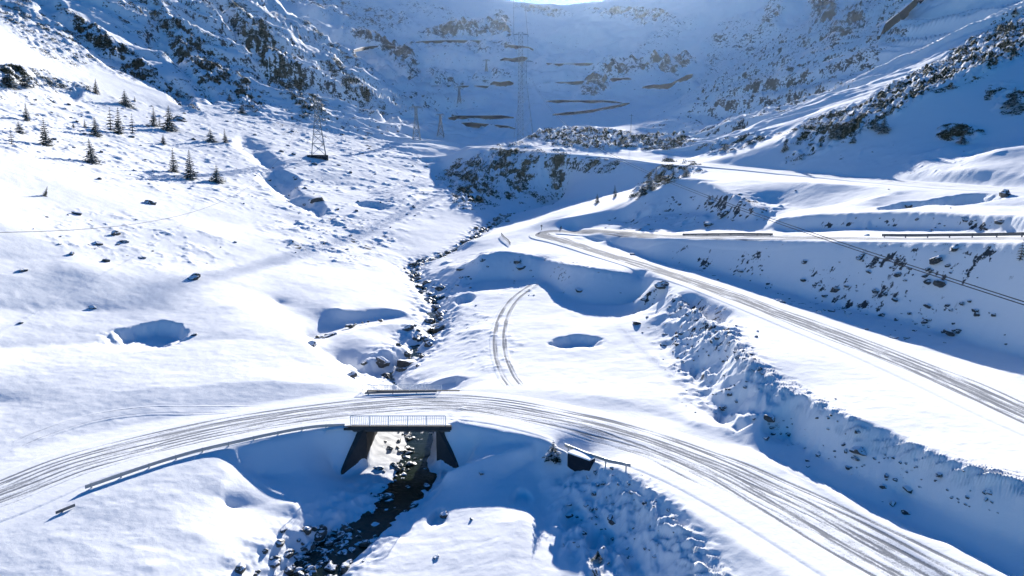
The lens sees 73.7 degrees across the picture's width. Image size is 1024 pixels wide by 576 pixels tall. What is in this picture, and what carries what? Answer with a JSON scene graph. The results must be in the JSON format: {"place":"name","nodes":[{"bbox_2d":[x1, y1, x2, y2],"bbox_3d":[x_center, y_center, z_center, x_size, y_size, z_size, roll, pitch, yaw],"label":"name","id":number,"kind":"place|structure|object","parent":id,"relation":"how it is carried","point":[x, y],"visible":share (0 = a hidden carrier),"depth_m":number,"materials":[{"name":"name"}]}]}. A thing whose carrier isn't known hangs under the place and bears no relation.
{"place":"outdoors","nodes":[
{"label":"outdoors","id":0,"kind":"place"},
{"bbox_2d":[289,221,502,575],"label":"stream","id":1,"kind":"structure","parent":0,"point":[416,477],"depth_m":69.03,"materials":[{"name":"liquid"}]},
{"bbox_2d":[284,566,293,575],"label":"boulder","id":2,"kind":"object","parent":1,"relation":"on","point":[288,570],"visible":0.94,"depth_m":56.84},
{"bbox_2d":[293,554,304,560],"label":"boulder","id":3,"kind":"object","parent":1,"relation":"in","point":[297,557],"visible":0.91,"depth_m":59.09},
{"bbox_2d":[305,541,315,552],"bbox_3d":[-17.828,23.026,60.508,1.049,0.734,1.203,-9,14,-43],"label":"boulder","id":4,"kind":"object","parent":1,"relation":"on","point":[310,546],"visible":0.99,"depth_m":60.37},
{"bbox_2d":[306,565,316,572],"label":"boulder","id":5,"kind":"object","parent":1,"relation":"on","point":[311,568],"visible":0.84,"depth_m":57.38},
{"bbox_2d":[314,530,326,541],"bbox_3d":[-17.343,22.442,61.915,0.898,0.870,1.298,16,10,40],"label":"boulder","id":6,"kind":"object","parent":1,"relation":"in","point":[319,535],"visible":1,"depth_m":61.62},
{"bbox_2d":[324,564,338,571],"bbox_3d":[-15.297,23.780,57.868,1.047,0.668,1.164,2,10,10],"label":"boulder","id":7,"kind":"object","parent":1,"relation":"in","point":[332,568],"visible":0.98,"depth_m":57.53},
{"bbox_2d":[334,531,344,539],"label":"boulder","id":8,"kind":"object","parent":1,"relation":"in","point":[339,534],"visible":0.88,"depth_m":62.25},
{"bbox_2d":[341,563,349,573],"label":"boulder","id":9,"kind":"object","parent":1,"relation":"in","point":[345,567],"visible":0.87,"depth_m":56.95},
{"bbox_2d":[340,525,352,532],"bbox_3d":[-15.383,22.393,63.172,1.221,0.953,0.886,1,10,8],"label":"boulder","id":10,"kind":"object","parent":1,"relation":"in","point":[346,528],"visible":0.83,"depth_m":63.00,"materials":[{"name":"grey stone"}]},
{"bbox_2d":[358,540,369,546],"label":"boulder","id":11,"kind":"object","parent":1,"relation":"in","point":[363,543],"visible":0.91,"depth_m":60.76,"materials":[{"name":"grey stone"}]},
{"bbox_2d":[397,359,416,367],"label":"boulder","id":12,"kind":"object","parent":1,"relation":"in","point":[401,363],"visible":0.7,"depth_m":110.26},
{"bbox_2d":[412,335,421,341],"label":"boulder","id":13,"kind":"object","parent":1,"relation":"in","point":[417,338],"visible":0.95,"depth_m":122.95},
{"bbox_2d":[433,324,444,331],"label":"boulder","id":14,"kind":"object","parent":1,"relation":"in","point":[438,328],"visible":0.95,"depth_m":129.73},
{"bbox_2d":[0,391,1015,575],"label":"road","id":15,"kind":"structure","parent":0,"point":[819,529],"depth_m":63.77,"materials":[{"name":"white snow"}]},
{"bbox_2d":[85,424,344,488],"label":"guard rail","id":16,"kind":"object","parent":15,"relation":"on","point":[120,475],"visible":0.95,"depth_m":68.24,"materials":[{"name":"metal"}]},
{"bbox_2d":[0,0,1023,575],"bbox_3d":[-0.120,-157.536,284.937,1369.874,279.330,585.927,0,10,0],"label":"ground","id":17,"kind":"structure","parent":0,"point":[260,304],"depth_m":118.08,"materials":[{"name":"white snow"}]},
{"bbox_2d":[0,70,19,89],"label":"spruce tree","id":18,"kind":"object","parent":17,"relation":"on","point":[9,83],"visible":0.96,"depth_m":278.15,"materials":[{"name":"green plant"}]},
{"bbox_2d":[14,122,26,133],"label":"spruce tree","id":19,"kind":"object","parent":17,"relation":"on","point":[19,130],"visible":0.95,"depth_m":213.42,"materials":[{"name":"green plant"}]},
{"bbox_2d":[16,70,36,88],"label":"spruce tree","id":20,"kind":"object","parent":17,"relation":"on","point":[23,80],"visible":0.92,"depth_m":287.95,"materials":[{"name":"green plant"}]},
{"bbox_2d":[22,105,30,120],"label":"spruce tree","id":21,"kind":"object","parent":17,"relation":"on","point":[26,115],"visible":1,"depth_m":237.00,"materials":[{"name":"green plant"}]},
{"bbox_2d":[39,118,54,145],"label":"spruce tree","id":22,"kind":"object","parent":17,"relation":"on","point":[44,138],"visible":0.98,"depth_m":210.56,"materials":[{"name":"green plant"}]},
{"bbox_2d":[55,504,74,513],"bbox_3d":[-37.497,18.804,57.348,0.165,0.810,1.501,6,12,30],"label":"guard rail","id":23,"kind":"object","parent":17,"relation":"on","point":[65,508],"visible":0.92,"depth_m":57.27,"materials":[{"name":"grey metal"}]},
{"bbox_2d":[82,138,101,164],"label":"spruce tree","id":24,"kind":"object","parent":17,"relation":"on","point":[92,159],"visible":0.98,"depth_m":210.62,"materials":[{"name":"green plant"}]},
{"bbox_2d":[89,118,102,137],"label":"spruce tree","id":25,"kind":"object","parent":17,"relation":"on","point":[94,130],"visible":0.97,"depth_m":256.35,"materials":[{"name":"green plant"}]},
{"bbox_2d":[93,81,99,93],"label":"spruce tree","id":26,"kind":"object","parent":17,"relation":"on","point":[96,90],"visible":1,"depth_m":336.60,"materials":[{"name":"green plant"}]},
{"bbox_2d":[106,110,113,129],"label":"spruce tree","id":27,"kind":"object","parent":17,"relation":"on","point":[110,123],"visible":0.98,"depth_m":276.78,"materials":[{"name":"green plant"}]},
{"bbox_2d":[111,230,120,235],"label":"boulder","id":28,"kind":"object","parent":17,"relation":"on","point":[115,232],"visible":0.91,"depth_m":148.62,"materials":[{"name":"grey stone"}]},
{"bbox_2d":[113,108,125,134],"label":"spruce tree","id":29,"kind":"object","parent":17,"relation":"on","point":[119,128],"visible":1,"depth_m":274.24,"materials":[{"name":"green plant"}]},
{"bbox_2d":[119,91,135,108],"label":"spruce tree","id":30,"kind":"object","parent":17,"relation":"on","point":[125,102],"visible":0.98,"depth_m":342.06,"materials":[{"name":"green plant"}]},
{"bbox_2d":[1,405,254,448],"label":"snow bank","id":31,"kind":"structure","parent":17,"relation":"on","point":[30,438],"depth_m":77.53,"materials":[{"name":"white snow"}]},
{"bbox_2d":[149,108,157,125],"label":"spruce tree","id":32,"kind":"object","parent":17,"relation":"on","point":[154,119],"visible":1,"depth_m":312.96,"materials":[{"name":"green plant"}]},
{"bbox_2d":[160,109,178,131],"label":"spruce tree","id":33,"kind":"object","parent":17,"relation":"on","point":[170,127],"visible":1,"depth_m":314.07,"materials":[{"name":"green plant"}]},
{"bbox_2d":[168,148,179,172],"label":"spruce tree","id":34,"kind":"object","parent":17,"relation":"on","point":[173,168],"visible":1,"depth_m":238.77,"materials":[{"name":"green plant"}]},
{"bbox_2d":[173,116,186,121],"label":"boulder","id":35,"kind":"object","parent":17,"relation":"on","point":[180,118],"visible":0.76,"depth_m":346.01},
{"bbox_2d":[183,150,197,179],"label":"spruce tree","id":36,"kind":"object","parent":17,"relation":"on","point":[190,171],"visible":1,"depth_m":235.61,"materials":[{"name":"green plant"}]},
{"bbox_2d":[188,273,200,279],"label":"boulder","id":37,"kind":"object","parent":17,"relation":"on","point":[194,276],"visible":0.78,"depth_m":133.22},
{"bbox_2d":[205,129,217,142],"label":"spruce tree","id":38,"kind":"object","parent":17,"relation":"on","point":[210,138],"visible":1,"depth_m":314.36,"materials":[{"name":"green plant"}]},
{"bbox_2d":[208,166,226,183],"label":"spruce tree","id":39,"kind":"object","parent":17,"relation":"on","point":[216,177],"visible":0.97,"depth_m":243.62,"materials":[{"name":"green plant"}]},
{"bbox_2d":[235,561,245,573],"bbox_3d":[-21.616,22.285,54.370,0.885,0.637,1.159,-13,15,-9],"label":"boulder","id":40,"kind":"object","parent":17,"relation":"on","point":[240,568],"visible":1,"depth_m":54.07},
{"bbox_2d":[269,558,280,567],"bbox_3d":[-19.818,22.933,56.820,1.106,0.650,1.266,-2,10,-12],"label":"boulder","id":41,"kind":"object","parent":17,"relation":"on","point":[274,563],"visible":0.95,"depth_m":56.47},
{"bbox_2d":[275,539,284,547],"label":"boulder","id":42,"kind":"object","parent":17,"relation":"on","point":[279,542],"visible":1,"depth_m":58.46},
{"bbox_2d":[285,548,294,557],"bbox_3d":[-19.231,22.846,58.892,0.923,0.690,1.035,1,9,0],"label":"boulder","id":43,"kind":"object","parent":17,"relation":"on","point":[292,551],"visible":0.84,"depth_m":58.69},
{"bbox_2d":[303,526,311,534],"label":"boulder","id":44,"kind":"object","parent":17,"relation":"on","point":[307,530],"visible":0.88,"depth_m":61.20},
{"bbox_2d":[307,340,316,346],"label":"boulder","id":45,"kind":"object","parent":17,"relation":"on","point":[313,343],"visible":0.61,"depth_m":108.21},
{"bbox_2d":[310,524,318,531],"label":"boulder","id":46,"kind":"object","parent":17,"relation":"on","point":[314,527],"visible":0.84,"depth_m":61.89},
{"bbox_2d":[305,98,327,159],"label":"pylon","id":47,"kind":"object","parent":17,"relation":"on","point":[324,157],"visible":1,"depth_m":335.87,"materials":[{"name":"metal"}]},
{"bbox_2d":[0,107,306,232],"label":"power cable","id":48,"kind":"object","parent":47,"relation":"attached to","point":[131,224],"visible":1,"depth_m":95.40,"materials":[{"name":"metal"}]},
{"bbox_2d":[310,197,323,202],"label":"boulder","id":49,"kind":"object","parent":17,"relation":"on","point":[318,199],"visible":0.97,"depth_m":249.61,"materials":[{"name":"grey stone"}]},
{"bbox_2d":[318,524,326,530],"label":"boulder","id":50,"kind":"object","parent":17,"relation":"on","point":[322,527],"visible":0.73,"depth_m":62.33,"materials":[{"name":"grey stone"}]},
{"bbox_2d":[323,332,336,337],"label":"boulder","id":51,"kind":"object","parent":17,"relation":"on","point":[330,334],"visible":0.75,"depth_m":119.45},
{"bbox_2d":[347,372,356,377],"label":"boulder","id":52,"kind":"object","parent":17,"relation":"on","point":[352,374],"visible":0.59,"depth_m":96.12,"materials":[{"name":"grey stone"}]},
{"bbox_2d":[376,356,389,367],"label":"boulder","id":53,"kind":"object","parent":17,"relation":"on","point":[382,362],"visible":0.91,"depth_m":109.28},
{"bbox_2d":[341,385,459,474],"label":"bridge","id":54,"kind":"structure","parent":17,"relation":"on","point":[361,445],"depth_m":75.04,"materials":[{"name":"concrete"}]},
{"bbox_2d":[365,390,436,393],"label":"guard rail","id":55,"kind":"object","parent":54,"relation":"on","point":[392,392],"visible":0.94,"depth_m":85.70,"materials":[{"name":"grey metal"}]},
{"bbox_2d":[402,324,413,330],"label":"boulder","id":56,"kind":"object","parent":17,"relation":"on","point":[409,327],"visible":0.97,"depth_m":125.68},
{"bbox_2d":[409,106,421,139],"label":"pylon","id":57,"kind":"object","parent":17,"relation":"on","point":[416,119],"visible":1,"depth_m":477.26,"materials":[{"name":"metal"}]},
{"bbox_2d":[435,285,445,290],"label":"boulder","id":58,"kind":"object","parent":17,"relation":"on","point":[440,288],"visible":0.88,"depth_m":162.12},
{"bbox_2d":[437,114,444,137],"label":"pylon","id":59,"kind":"object","parent":17,"relation":"on","point":[440,123],"visible":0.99,"depth_m":541.31,"materials":[{"name":"metal"}]},
{"bbox_2d":[440,511,447,518],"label":"boulder","id":60,"kind":"object","parent":17,"relation":"on","point":[444,515],"visible":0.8,"depth_m":63.22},
{"bbox_2d":[489,284,539,387],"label":"snow track","id":61,"kind":"structure","parent":17,"relation":"on","point":[505,371],"depth_m":109.74,"materials":[{"name":"white snow"}]},
{"bbox_2d":[31,92,1006,575],"bbox_3d":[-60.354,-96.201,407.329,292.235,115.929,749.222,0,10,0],"label":"stones","id":62,"kind":"object","parent":17,"relation":"on","point":[499,220],"visible":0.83,"depth_m":97.70,"materials":[{"name":"grey stone"}]},
{"bbox_2d":[513,33,527,140],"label":"pylon","id":63,"kind":"object","parent":17,"relation":"on","point":[519,63],"visible":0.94,"depth_m":499.99,"materials":[{"name":"metal"}]},
{"bbox_2d":[541,442,561,464],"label":"spruce tree","id":64,"kind":"object","parent":17,"relation":"on","point":[554,455],"visible":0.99,"depth_m":68.47,"materials":[{"name":"green plant"}]},
{"bbox_2d":[436,126,702,209],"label":"dwarf pine scrub","id":65,"kind":"object","parent":17,"relation":"on","point":[671,166],"visible":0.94,"depth_m":338.40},
{"bbox_2d":[567,448,595,470],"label":"retaining wall","id":66,"kind":"structure","parent":17,"relation":"on","point":[578,460],"depth_m":66.66,"materials":[{"name":"concrete"}]},
{"bbox_2d":[592,566,600,575],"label":"boulder","id":67,"kind":"object","parent":17,"relation":"on","point":[596,571],"visible":1,"depth_m":53.16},
{"bbox_2d":[590,551,602,563],"bbox_3d":[6.829,21.541,54.975,1.007,1.102,1.022,-6,11,-40],"label":"spruce tree","id":68,"kind":"object","parent":17,"relation":"on","point":[597,558],"visible":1,"depth_m":54.79,"materials":[{"name":"green plant"}]},
{"bbox_2d":[565,444,630,470],"bbox_3d":[8.134,16.561,66.024,0.232,2.050,8.497,-8,13,-39],"label":"guard rail","id":69,"kind":"object","parent":17,"relation":"on","point":[625,464],"visible":0.91,"depth_m":64.97,"materials":[{"name":"metal"}]},
{"bbox_2d":[640,174,656,190],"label":"spruce tree","id":70,"kind":"object","parent":17,"relation":"on","point":[649,186],"visible":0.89,"depth_m":218.57,"materials":[{"name":"green plant"}]},
{"bbox_2d":[654,281,668,288],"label":"boulder","id":71,"kind":"object","parent":17,"relation":"on","point":[661,284],"visible":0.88,"depth_m":127.67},
{"bbox_2d":[717,209,729,218],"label":"boulder","id":72,"kind":"object","parent":17,"relation":"on","point":[721,214],"visible":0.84,"depth_m":173.75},
{"bbox_2d":[764,414,774,422],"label":"boulder","id":73,"kind":"object","parent":17,"relation":"on","point":[769,418],"visible":1,"depth_m":68.69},
{"bbox_2d":[823,121,840,139],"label":"spruce tree","id":74,"kind":"object","parent":17,"relation":"on","point":[837,136],"visible":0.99,"depth_m":228.41,"materials":[{"name":"green plant"}]},
{"bbox_2d":[849,446,866,455],"bbox_3d":[29.624,13.966,58.495,1.282,0.749,1.632,4,11,20],"label":"boulder","id":75,"kind":"object","parent":17,"relation":"on","point":[859,450],"visible":1,"depth_m":58.14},
{"bbox_2d":[695,16,1023,164],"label":"dwarf pine scrub","id":76,"kind":"object","parent":17,"relation":"on","point":[947,132],"visible":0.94,"depth_m":237.54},
{"bbox_2d":[869,119,880,129],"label":"spruce tree","id":77,"kind":"object","parent":17,"relation":"on","point":[875,125],"visible":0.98,"depth_m":220.88,"materials":[{"name":"green plant"}]},
{"bbox_2d":[874,117,891,134],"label":"spruce tree","id":78,"kind":"object","parent":17,"relation":"on","point":[883,127],"visible":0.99,"depth_m":216.24,"materials":[{"name":"green plant"}]},
{"bbox_2d":[902,486,912,493],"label":"boulder","id":79,"kind":"object","parent":17,"relation":"on","point":[908,489],"visible":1,"depth_m":53.30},
{"bbox_2d":[929,255,942,264],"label":"boulder","id":80,"kind":"object","parent":17,"relation":"on","point":[935,260],"visible":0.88,"depth_m":93.14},
{"bbox_2d":[933,280,945,287],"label":"boulder","id":81,"kind":"object","parent":17,"relation":"on","point":[940,283],"visible":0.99,"depth_m":90.83,"materials":[{"name":"grey stone"}]},
{"bbox_2d":[943,329,954,335],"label":"boulder","id":82,"kind":"object","parent":17,"relation":"on","point":[949,332],"visible":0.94,"depth_m":85.74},
{"bbox_2d":[949,244,958,251],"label":"boulder","id":83,"kind":"object","parent":17,"relation":"on","point":[953,248],"visible":1,"depth_m":91.57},
{"bbox_2d":[955,131,967,144],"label":"spruce tree","id":84,"kind":"object","parent":17,"relation":"on","point":[962,140],"visible":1,"depth_m":189.88,"materials":[{"name":"green plant"}]},
{"bbox_2d":[999,189,1010,197],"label":"boulder","id":85,"kind":"object","parent":17,"relation":"on","point":[1003,193],"visible":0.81,"depth_m":127.11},
{"bbox_2d":[1003,87,1021,107],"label":"spruce tree","id":86,"kind":"object","parent":17,"relation":"on","point":[1011,102],"visible":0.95,"depth_m":199.92,"materials":[{"name":"green plant"}]},
{"bbox_2d":[165,0,926,138],"bbox_3d":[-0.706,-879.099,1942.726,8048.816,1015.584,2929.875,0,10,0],"label":"mountain","id":87,"kind":"structure","parent":0,"point":[709,45],"depth_m":903.09,"materials":[{"name":"white snow"}]},
{"bbox_2d":[0,0,387,123],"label":"dwarf pine scrub","id":88,"kind":"object","parent":87,"relation":"on","point":[177,41],"visible":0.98,"depth_m":468.93,"materials":[{"name":"green plant"}]},
{"bbox_2d":[353,45,401,51],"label":"retaining wall","id":89,"kind":"structure","parent":87,"relation":"on","point":[368,47],"depth_m":1029.05,"materials":[{"name":"stone"}]},
{"bbox_2d":[403,40,480,44],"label":"retaining wall","id":90,"kind":"structure","parent":87,"relation":"on","point":[449,41],"depth_m":1152.02,"materials":[{"name":"stone"}]},
{"bbox_2d":[454,86,463,103],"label":"pylon","id":91,"kind":"object","parent":87,"relation":"on","point":[458,99],"visible":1,"depth_m":762.59,"materials":[{"name":"metal"}]},
{"bbox_2d":[432,85,488,87],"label":"retaining wall","id":92,"kind":"structure","parent":87,"relation":"on","point":[462,86],"depth_m":841.84,"materials":[{"name":"stone"}]},
{"bbox_2d":[448,115,513,119],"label":"retaining wall","id":93,"kind":"structure","parent":87,"relation":"on","point":[477,116],"depth_m":691.91,"materials":[{"name":"stone"}]},
{"bbox_2d":[461,122,515,128],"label":"retaining wall","id":94,"kind":"structure","parent":87,"relation":"on","point":[473,124],"depth_m":666.57,"materials":[{"name":"stone"}]},
{"bbox_2d":[490,81,513,85],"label":"retaining wall","id":95,"kind":"structure","parent":87,"relation":"on","point":[504,83],"depth_m":833.99,"materials":[{"name":"stone"}]},
{"bbox_2d":[500,56,527,61],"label":"retaining wall","id":96,"kind":"structure","parent":87,"relation":"on","point":[515,59],"depth_m":1001.47,"materials":[{"name":"stone"}]},
{"bbox_2d":[504,45,533,50],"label":"retaining wall","id":97,"kind":"structure","parent":87,"relation":"on","point":[514,47],"depth_m":1061.06,"materials":[{"name":"stone"}]},
{"bbox_2d":[514,59,532,134],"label":"pylon","id":98,"kind":"object","parent":87,"relation":"on","point":[526,61],"visible":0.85,"depth_m":624.48,"materials":[{"name":"metal"}]},
{"bbox_2d":[536,89,1023,304],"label":"power cable","id":99,"kind":"object","parent":98,"relation":"attached to","point":[831,241],"visible":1,"depth_m":76.75,"materials":[{"name":"metal"}]},
{"bbox_2d":[536,87,1023,301],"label":"power cable","id":100,"kind":"object","parent":98,"relation":"hanging from","point":[836,240],"visible":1,"depth_m":77.14,"materials":[{"name":"metal"}]},
{"bbox_2d":[535,62,592,65],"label":"retaining wall","id":101,"kind":"structure","parent":87,"relation":"on","point":[578,64],"depth_m":878.68,"materials":[{"name":"stone"}]},
{"bbox_2d":[543,79,598,84],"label":"retaining wall","id":102,"kind":"structure","parent":87,"relation":"on","point":[575,82],"depth_m":826.40,"materials":[{"name":"stone"}]},
{"bbox_2d":[546,100,622,102],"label":"retaining wall","id":103,"kind":"structure","parent":87,"relation":"on","point":[583,101],"depth_m":747.53,"materials":[{"name":"stone"}]},
{"bbox_2d":[552,102,629,114],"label":"retaining wall","id":104,"kind":"structure","parent":87,"relation":"on","point":[592,110],"depth_m":698.36,"materials":[{"name":"stone"}]},
{"bbox_2d":[610,77,630,81],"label":"retaining wall","id":105,"kind":"structure","parent":87,"relation":"on","point":[613,79],"depth_m":830.22,"materials":[{"name":"stone"}]},
{"bbox_2d":[642,74,692,88],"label":"retaining wall","id":106,"kind":"structure","parent":87,"relation":"on","point":[671,84],"depth_m":814.88,"materials":[{"name":"stone"}]},
{"bbox_2d":[877,0,923,39],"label":"avalanche wall","id":107,"kind":"structure","parent":87,"relation":"on","point":[903,12],"depth_m":530.78,"materials":[{"name":"concrete"}]},
{"bbox_2d":[508,0,603,4],"label":"sky","id":108,"kind":"structure","parent":0,"point":[560,2],"materials":[{"name":"white"}]},
{"bbox_2d":[462,146,1023,193],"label":"road","id":109,"kind":"structure","parent":0,"point":[942,185],"depth_m":207.91,"materials":[{"name":"white snow"}]},
{"bbox_2d":[528,228,1023,436],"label":"road","id":110,"kind":"structure","parent":0,"point":[995,402],"depth_m":97.84,"materials":[{"name":"white snow"}]},
{"bbox_2d":[682,233,772,235],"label":"guard rail","id":111,"kind":"object","parent":110,"relation":"on","point":[770,234],"visible":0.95,"depth_m":148.54,"materials":[{"name":"grey metal"}]},
{"bbox_2d":[882,232,1023,237],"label":"guard rail","id":112,"kind":"object","parent":110,"relation":"on","point":[1021,234],"visible":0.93,"depth_m":99.87,"materials":[{"name":"grey metal"}]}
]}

